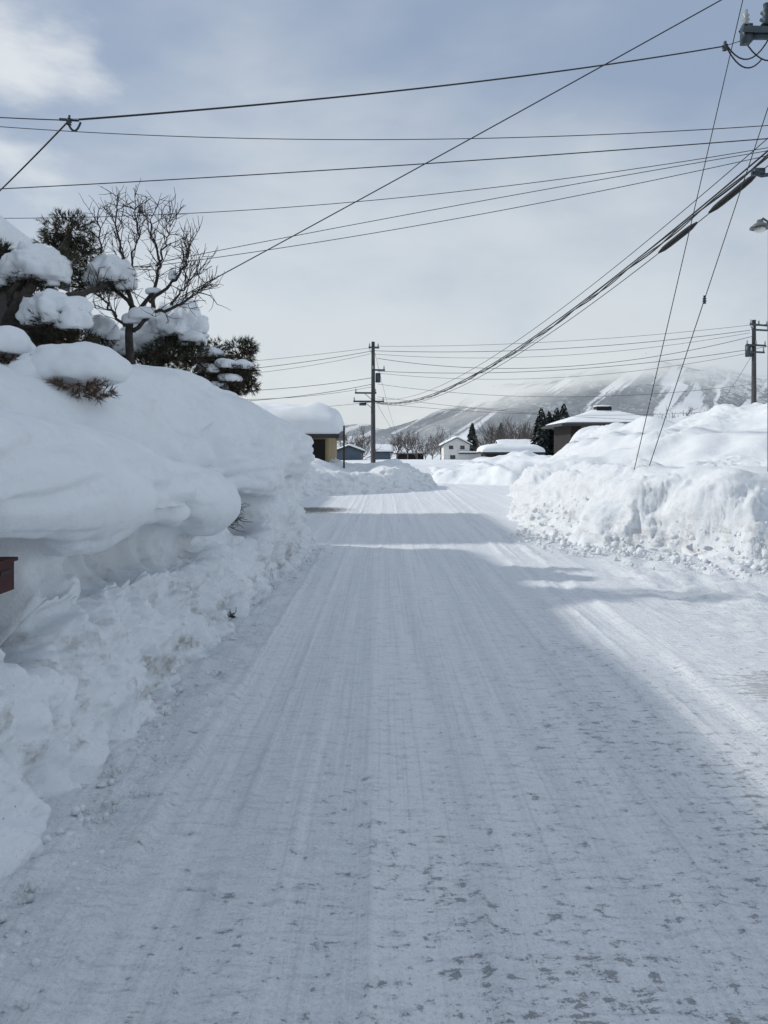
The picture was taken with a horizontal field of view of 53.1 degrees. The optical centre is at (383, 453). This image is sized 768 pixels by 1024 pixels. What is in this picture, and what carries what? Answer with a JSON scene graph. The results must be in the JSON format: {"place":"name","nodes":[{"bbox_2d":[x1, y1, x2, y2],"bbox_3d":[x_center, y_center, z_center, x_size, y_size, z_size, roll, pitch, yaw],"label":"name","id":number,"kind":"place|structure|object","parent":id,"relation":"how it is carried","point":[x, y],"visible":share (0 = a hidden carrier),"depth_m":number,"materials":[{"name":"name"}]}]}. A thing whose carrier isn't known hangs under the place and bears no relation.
{"place":"outdoors","nodes":[
{"label":"outdoors","id":0,"kind":"place"},
{"bbox_2d":[0,483,767,1023],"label":"road","id":1,"kind":"structure","parent":0,"point":[460,767],"depth_m":3.44,"materials":[{"name":"white snow"}]},
{"bbox_2d":[0,547,336,1011],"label":"snow rubble","id":2,"kind":"object","parent":1,"relation":"on","point":[77,811],"visible":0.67,"depth_m":3.40,"materials":[{"name":"white snow"}]},
{"bbox_2d":[492,496,767,579],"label":"snow rubble","id":3,"kind":"object","parent":1,"relation":"on","point":[639,552],"visible":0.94,"depth_m":12.01,"materials":[{"name":"white snow"}]},
{"bbox_2d":[0,0,767,429],"label":"sky","id":4,"kind":"structure","parent":0,"point":[476,282],"materials":[{"name":"grey"}]},
{"bbox_2d":[340,455,467,475],"bbox_3d":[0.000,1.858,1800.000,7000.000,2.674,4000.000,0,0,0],"label":"ground","id":5,"kind":"structure","parent":0,"point":[421,465],"depth_m":57.48,"materials":[{"name":"white snow"}]},
{"bbox_2d":[0,215,69,323],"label":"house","id":6,"kind":"structure","parent":5,"relation":"on","point":[10,233],"depth_m":12.20,"materials":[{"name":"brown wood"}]},
{"bbox_2d":[0,361,316,878],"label":"snow bank","id":7,"kind":"structure","parent":5,"relation":"on","point":[142,569],"depth_m":4.92,"materials":[{"name":"white snow"}]},
{"bbox_2d":[0,557,17,593],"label":"mailbox","id":8,"kind":"object","parent":7,"relation":"on","point":[6,574],"visible":1,"depth_m":3.73,"materials":[{"name":"red paint"}]},
{"bbox_2d":[0,325,35,364],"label":"snowy shrub","id":9,"kind":"object","parent":7,"relation":"on","point":[15,342],"visible":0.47,"depth_m":6.42,"materials":[{"name":"white snow"}]},
{"bbox_2d":[0,207,137,348],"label":"pine tree","id":10,"kind":"object","parent":7,"relation":"on","point":[47,312],"visible":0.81,"depth_m":9.13,"materials":[{"name":"green plant"}]},
{"bbox_2d":[7,341,131,404],"bbox_3d":[-2.672,-0.376,6.585,0.952,1.158,0.839,0,0,0],"label":"snowy shrub","id":11,"kind":"object","parent":7,"relation":"on","point":[93,367],"visible":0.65,"depth_m":6.33,"materials":[{"name":"white snow"}]},
{"bbox_2d":[72,179,229,363],"bbox_3d":[-3.027,-2.278,9.971,2.167,2.762,1.325,0,0,0],"label":"bare tree","id":12,"kind":"object","parent":7,"relation":"on","point":[141,314],"visible":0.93,"depth_m":9.81,"materials":[{"name":"brown plant"}]},
{"bbox_2d":[103,296,214,373],"bbox_3d":[-3.199,-1.552,10.951,1.661,1.471,1.088,0,0,19],"label":"pine tree","id":13,"kind":"object","parent":7,"relation":"on","point":[159,342],"visible":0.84,"depth_m":10.73,"materials":[{"name":"green plant"}]},
{"bbox_2d":[192,334,261,396],"bbox_3d":[-2.345,-1.168,11.317,1.107,1.287,0.949,0,0,0],"label":"pine tree","id":14,"kind":"object","parent":7,"relation":"on","point":[228,372],"visible":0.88,"depth_m":11.17,"materials":[{"name":"green plant"}]},
{"bbox_2d":[227,611,235,617],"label":"dead twigs","id":15,"kind":"object","parent":7,"relation":"on","point":[231,615],"visible":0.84,"depth_m":7.14,"materials":[{"name":"brown plant"}]},
{"bbox_2d":[229,503,246,531],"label":"dead twigs","id":16,"kind":"object","parent":7,"relation":"on","point":[236,520],"visible":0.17,"depth_m":9.25,"materials":[{"name":"brown plant"}]},
{"bbox_2d":[256,402,346,461],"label":"house","id":17,"kind":"structure","parent":5,"relation":"on","point":[321,424],"depth_m":33.93,"materials":[{"name":"metal"}]},
{"bbox_2d":[312,440,324,460],"bbox_3d":[-3.000,0.050,33.964,0.800,1.300,0.067,0,0,0],"label":"door","id":18,"kind":"structure","parent":17,"relation":"in","point":[318,446],"depth_m":33.93,"materials":[{"name":"brown wood"}]},
{"bbox_2d":[343,426,344,467],"bbox_3d":[-1.750,0.200,33.600,0.082,2.800,0.090,0,0,0],"label":"post","id":19,"kind":"object","parent":5,"relation":"on","point":[343,446],"visible":0.65,"depth_m":33.57,"materials":[{"name":"black metal"}]},
{"bbox_2d":[337,430,356,447],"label":"bare tree","id":20,"kind":"object","parent":5,"relation":"on","point":[340,443],"visible":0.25,"depth_m":90.08,"materials":[{"name":"plant"}]},
{"bbox_2d":[337,444,365,459],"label":"shed","id":21,"kind":"structure","parent":5,"relation":"on","point":[353,452],"depth_m":70.00,"materials":[{"name":"blue metal"}]},
{"bbox_2d":[348,425,381,459],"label":"bare tree","id":22,"kind":"object","parent":5,"relation":"on","point":[360,444],"visible":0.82,"depth_m":74.89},
{"bbox_2d":[353,342,384,462],"bbox_3d":[-0.965,-2.825,49.914,2.070,8.850,0.470,0,0,-4],"label":"utility pole","id":23,"kind":"object","parent":5,"relation":"on","point":[376,377],"visible":0.98,"depth_m":49.88,"materials":[{"name":"concrete"}]},
{"bbox_2d":[175,348,366,367],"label":"overhead wire","id":24,"kind":"object","parent":23,"relation":"attached to","point":[299,356],"visible":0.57,"depth_m":47.05,"materials":[{"name":"black metal"}]},
{"bbox_2d":[247,387,368,399],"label":"overhead wire","id":25,"kind":"object","parent":23,"relation":"attached to","point":[304,396],"visible":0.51,"depth_m":45.65,"materials":[{"name":"black metal"}]},
{"bbox_2d":[249,384,371,400],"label":"overhead wire","id":26,"kind":"object","parent":23,"relation":"attached to","point":[310,394],"visible":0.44,"depth_m":46.68,"materials":[{"name":"black metal"}]},
{"bbox_2d":[259,351,369,367],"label":"overhead wire","id":27,"kind":"object","parent":23,"relation":"attached to","point":[313,360],"visible":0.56,"depth_m":47.48,"materials":[{"name":"black metal"}]},
{"bbox_2d":[259,353,371,372],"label":"overhead wire","id":28,"kind":"object","parent":23,"relation":"attached to","point":[315,364],"visible":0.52,"depth_m":47.45,"materials":[{"name":"black metal"}]},
{"bbox_2d":[265,378,368,389],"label":"overhead wire","id":29,"kind":"object","parent":23,"relation":"attached to","point":[315,385],"visible":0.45,"depth_m":47.64,"materials":[{"name":"black metal"}]},
{"bbox_2d":[382,397,634,419],"bbox_3d":[18.542,-3.006,54.999,39.215,1.344,0.021,0,0,-15],"label":"overhead wire","id":30,"kind":"object","parent":23,"relation":"attached to","point":[508,411],"visible":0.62,"depth_m":52.16,"materials":[{"name":"black metal"}]},
{"bbox_2d":[380,403,700,414],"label":"overhead wire","id":31,"kind":"object","parent":23,"relation":"attached to","point":[540,414],"visible":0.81,"depth_m":50.54,"materials":[{"name":"black metal"}]},
{"bbox_2d":[379,333,746,357],"bbox_3d":[10.371,-6.513,47.500,22.718,1.095,0.021,0,0,13],"label":"overhead wire","id":32,"kind":"object","parent":23,"relation":"attached to","point":[574,354],"visible":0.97,"depth_m":47.16,"materials":[{"name":"black metal"}]},
{"bbox_2d":[392,330,749,351],"bbox_3d":[10.371,-6.800,47.500,22.718,0.831,0.030,0,0,13],"label":"overhead wire","id":33,"kind":"object","parent":23,"relation":"attached to","point":[579,347],"visible":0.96,"depth_m":47.04,"materials":[{"name":"black metal"}]},
{"bbox_2d":[380,139,766,399],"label":"overhead wire","id":34,"kind":"object","parent":23,"relation":"attached to","point":[615,266],"visible":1,"depth_m":16.78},
{"bbox_2d":[452,325,747,345],"bbox_3d":[10.371,-7.164,47.500,22.717,0.694,0.021,0,0,13],"label":"overhead wire","id":35,"kind":"object","parent":23,"relation":"attached to","point":[603,338],"visible":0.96,"depth_m":46.81,"materials":[{"name":"black metal"}]},
{"bbox_2d":[301,458,438,496],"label":"snow bank","id":36,"kind":"structure","parent":5,"relation":"on","point":[332,477],"depth_m":31.07,"materials":[{"name":"white snow"}]},
{"bbox_2d":[370,444,392,459],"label":"shed","id":37,"kind":"structure","parent":5,"relation":"on","point":[385,452],"depth_m":105.00,"materials":[{"name":"blue stone"}]},
{"bbox_2d":[385,433,409,458],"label":"bare tree","id":38,"kind":"object","parent":5,"relation":"on","point":[398,441],"visible":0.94,"depth_m":109.98,"materials":[{"name":"brown plant"}]},
{"bbox_2d":[389,429,425,458],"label":"bare tree","id":39,"kind":"object","parent":5,"relation":"on","point":[407,442],"visible":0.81,"depth_m":112.14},
{"bbox_2d":[394,444,425,458],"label":"house","id":40,"kind":"structure","parent":5,"relation":"on","point":[402,455],"depth_m":120.00,"materials":[{"name":"brown"}]},
{"bbox_2d":[406,427,431,458],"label":"bare tree","id":41,"kind":"object","parent":5,"relation":"on","point":[415,451],"visible":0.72,"depth_m":114.97,"materials":[{"name":"brown plant"}]},
{"bbox_2d":[413,436,435,458],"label":"bare tree","id":42,"kind":"object","parent":5,"relation":"on","point":[426,452],"visible":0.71,"depth_m":117.94,"materials":[{"name":"brown plant"}]},
{"bbox_2d":[423,439,444,459],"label":"bare tree","id":43,"kind":"object","parent":5,"relation":"on","point":[434,451],"visible":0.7,"depth_m":139.52,"materials":[{"name":"brown plant"}]},
{"bbox_2d":[427,424,457,459],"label":"bare tree","id":44,"kind":"object","parent":5,"relation":"on","point":[438,437],"visible":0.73,"depth_m":219.87,"materials":[{"name":"brown plant"}]},
{"bbox_2d":[439,436,480,459],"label":"house","id":45,"kind":"structure","parent":5,"relation":"on","point":[455,448],"depth_m":190.00,"materials":[{"name":"metal"}]},
{"bbox_2d":[467,423,478,450],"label":"conifer tree","id":46,"kind":"object","parent":5,"relation":"on","point":[472,430],"visible":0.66,"depth_m":209.15,"materials":[{"name":"green plant"}]},
{"bbox_2d":[470,433,494,450],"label":"bare tree","id":47,"kind":"object","parent":5,"relation":"on","point":[478,442],"visible":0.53,"depth_m":204.28,"materials":[{"name":"brown plant"}]},
{"bbox_2d":[426,450,551,485],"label":"snow bank","id":48,"kind":"structure","parent":5,"relation":"on","point":[506,469],"depth_m":40.26,"materials":[{"name":"white snow"}]},
{"bbox_2d":[476,419,506,444],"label":"bare tree","id":49,"kind":"object","parent":5,"relation":"on","point":[486,439],"visible":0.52,"depth_m":199.53,"materials":[{"name":"brown plant"}]},
{"bbox_2d":[484,420,520,442],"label":"bare tree","id":50,"kind":"object","parent":5,"relation":"on","point":[491,433],"visible":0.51,"depth_m":195.72,"materials":[{"name":"brown plant"}]},
{"bbox_2d":[492,414,523,441],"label":"bare tree","id":51,"kind":"object","parent":5,"relation":"on","point":[502,432],"visible":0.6,"depth_m":189.50,"materials":[{"name":"brown plant"}]},
{"bbox_2d":[477,443,544,456],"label":"shed","id":52,"kind":"structure","parent":5,"relation":"on","point":[492,450],"depth_m":79.66,"materials":[{"name":"white wood"}]},
{"bbox_2d":[495,439,532,443],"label":"house","id":53,"kind":"structure","parent":5,"relation":"on","point":[517,441],"depth_m":172.51,"materials":[{"name":"white stone"}]},
{"bbox_2d":[507,415,537,438],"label":"bare tree","id":54,"kind":"object","parent":5,"relation":"on","point":[519,436],"visible":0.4,"depth_m":190.05,"materials":[{"name":"brown plant"}]},
{"bbox_2d":[515,421,535,438],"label":"bare tree","id":55,"kind":"object","parent":5,"relation":"on","point":[523,434],"visible":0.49,"depth_m":184.70,"materials":[{"name":"brown plant"}]},
{"bbox_2d":[530,407,552,454],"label":"conifer tree","id":56,"kind":"object","parent":5,"relation":"on","point":[541,437],"visible":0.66,"depth_m":148.88,"materials":[{"name":"green plant"}]},
{"bbox_2d":[546,411,551,429],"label":"conifer tree","id":57,"kind":"object","parent":5,"relation":"on","point":[548,418],"visible":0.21,"depth_m":151.60,"materials":[{"name":"green plant"}]},
{"bbox_2d":[549,407,559,454],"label":"conifer tree","id":58,"kind":"object","parent":5,"relation":"on","point":[555,416],"visible":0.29,"depth_m":149.49,"materials":[{"name":"green plant"}]},
{"bbox_2d":[549,403,569,455],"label":"conifer tree","id":59,"kind":"object","parent":5,"relation":"on","point":[563,412],"visible":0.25,"depth_m":147.59,"materials":[{"name":"green plant"}]},
{"bbox_2d":[541,405,642,453],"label":"house","id":60,"kind":"structure","parent":5,"relation":"on","point":[566,430],"depth_m":60.96,"materials":[{"name":"brown"}]},
{"bbox_2d":[506,402,767,561],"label":"snow bank","id":61,"kind":"structure","parent":5,"relation":"on","point":[706,469],"depth_m":14.37,"materials":[{"name":"white snow"}]},
{"bbox_2d":[634,0,742,469],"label":"guy wire","id":62,"kind":"object","parent":61,"relation":"attached to","point":[689,231],"visible":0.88,"depth_m":12.98,"materials":[{"name":"grey metal"}]},
{"bbox_2d":[657,407,696,418],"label":"bare tree","id":63,"kind":"object","parent":5,"relation":"on","point":[690,411],"visible":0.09,"depth_m":149.23,"materials":[{"name":"plant"}]},
{"bbox_2d":[745,319,767,403],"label":"utility pole","id":64,"kind":"object","parent":5,"relation":"on","point":[750,350],"visible":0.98,"depth_m":44.89,"materials":[{"name":"concrete"}]},
{"bbox_2d":[380,354,741,378],"bbox_3d":[10.629,-5.279,47.500,22.653,1.314,0.021,0,0,13],"label":"overhead wire","id":65,"kind":"object","parent":64,"relation":"attached to","point":[576,376],"visible":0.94,"depth_m":47.05,"materials":[{"name":"black metal"}]},
{"bbox_2d":[380,350,743,372],"bbox_3d":[10.630,-5.587,47.499,22.653,1.082,0.030,0,0,13],"label":"overhead wire","id":66,"kind":"object","parent":64,"relation":"attached to","point":[580,368],"visible":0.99,"depth_m":47.10,"materials":[{"name":"black metal"}]},
{"bbox_2d":[378,336,751,368],"bbox_3d":[10.630,-6.077,47.500,22.656,1.601,0.030,0,0,13],"label":"overhead wire","id":67,"kind":"object","parent":64,"relation":"attached to","point":[564,366],"visible":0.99,"depth_m":47.52,"materials":[{"name":"black metal"}]},
{"bbox_2d":[380,384,750,396],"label":"overhead wire","id":68,"kind":"object","parent":64,"relation":"attached to","point":[588,396],"visible":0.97,"depth_m":47.02,"materials":[{"name":"black metal"}]},
{"bbox_2d":[179,0,721,297],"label":"overhead wire","id":69,"kind":"object","parent":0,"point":[468,139],"visible":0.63,"depth_m":11.31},
{"bbox_2d":[337,368,766,454],"bbox_3d":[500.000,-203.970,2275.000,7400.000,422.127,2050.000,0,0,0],"label":"mountain","id":70,"kind":"structure","parent":0,"point":[634,401],"depth_m":1866.14,"materials":[{"name":"white snow"}]},
{"bbox_2d":[727,2,767,177],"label":"utility pole","id":71,"kind":"object","parent":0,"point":[749,32],"visible":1,"depth_m":11.84,"materials":[{"name":"metal"}]},
{"bbox_2d":[0,138,767,188],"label":"overhead wire","id":72,"kind":"object","parent":71,"relation":"attached to","point":[393,165],"visible":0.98,"depth_m":12.83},
{"bbox_2d":[0,125,767,139],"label":"overhead wire","id":73,"kind":"object","parent":71,"relation":"attached to","point":[396,139],"visible":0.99,"depth_m":12.84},
{"bbox_2d":[5,147,767,218],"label":"overhead wire","id":74,"kind":"object","parent":71,"relation":"attached to","point":[440,193],"visible":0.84,"depth_m":12.71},
{"bbox_2d":[78,46,723,120],"bbox_3d":[1.025,-4.914,10.000,9.500,2.913,0.021,0,0,-25],"label":"overhead wire","id":75,"kind":"object","parent":71,"relation":"attached to","point":[131,115],"visible":0.99,"depth_m":9.43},
{"bbox_2d":[59,115,81,131],"bbox_3d":[-3.265,-3.431,8.000,0.231,0.172,0.057,0,0,0],"label":"strain clamp","id":76,"kind":"object","parent":75,"relation":"attached to","point":[68,120],"visible":1,"depth_m":7.99,"materials":[{"name":"metal"}]},
{"bbox_2d":[0,117,58,120],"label":"overhead wire","id":77,"kind":"object","parent":76,"relation":"attached to","point":[29,118],"visible":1,"depth_m":8.14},
{"bbox_2d":[0,122,66,190],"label":"overhead wire","id":78,"kind":"object","parent":76,"relation":"attached to","point":[36,154],"visible":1,"depth_m":8.96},
{"bbox_2d":[134,150,767,267],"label":"overhead wire","id":79,"kind":"object","parent":71,"relation":"attached to","point":[472,202],"visible":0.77,"depth_m":12.87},
{"bbox_2d":[134,155,767,268],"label":"overhead wire","id":80,"kind":"object","parent":71,"relation":"attached to","point":[472,215],"visible":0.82,"depth_m":12.88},
{"bbox_2d":[377,151,767,404],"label":"cable bundle","id":81,"kind":"object","parent":71,"relation":"attached to","point":[730,195],"visible":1,"depth_m":15.24,"materials":[{"name":"black plastic"}]},
{"bbox_2d":[649,108,767,465],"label":"guy wire","id":82,"kind":"object","parent":71,"relation":"attached to","point":[704,299],"visible":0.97,"depth_m":13.07,"materials":[{"name":"metal"}]},
{"bbox_2d":[722,41,727,51],"bbox_3d":[5.330,-6.360,12.000,0.100,0.140,0.095,0,0,0],"label":"strain clamp","id":83,"kind":"object","parent":71,"relation":"attached to","point":[725,47],"visible":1,"depth_m":11.98,"materials":[{"name":"metal"}]},
{"bbox_2d":[749,217,767,471],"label":"street lamp","id":84,"kind":"object","parent":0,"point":[760,226],"visible":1,"depth_m":14.00,"materials":[{"name":"metal"}]}
]}

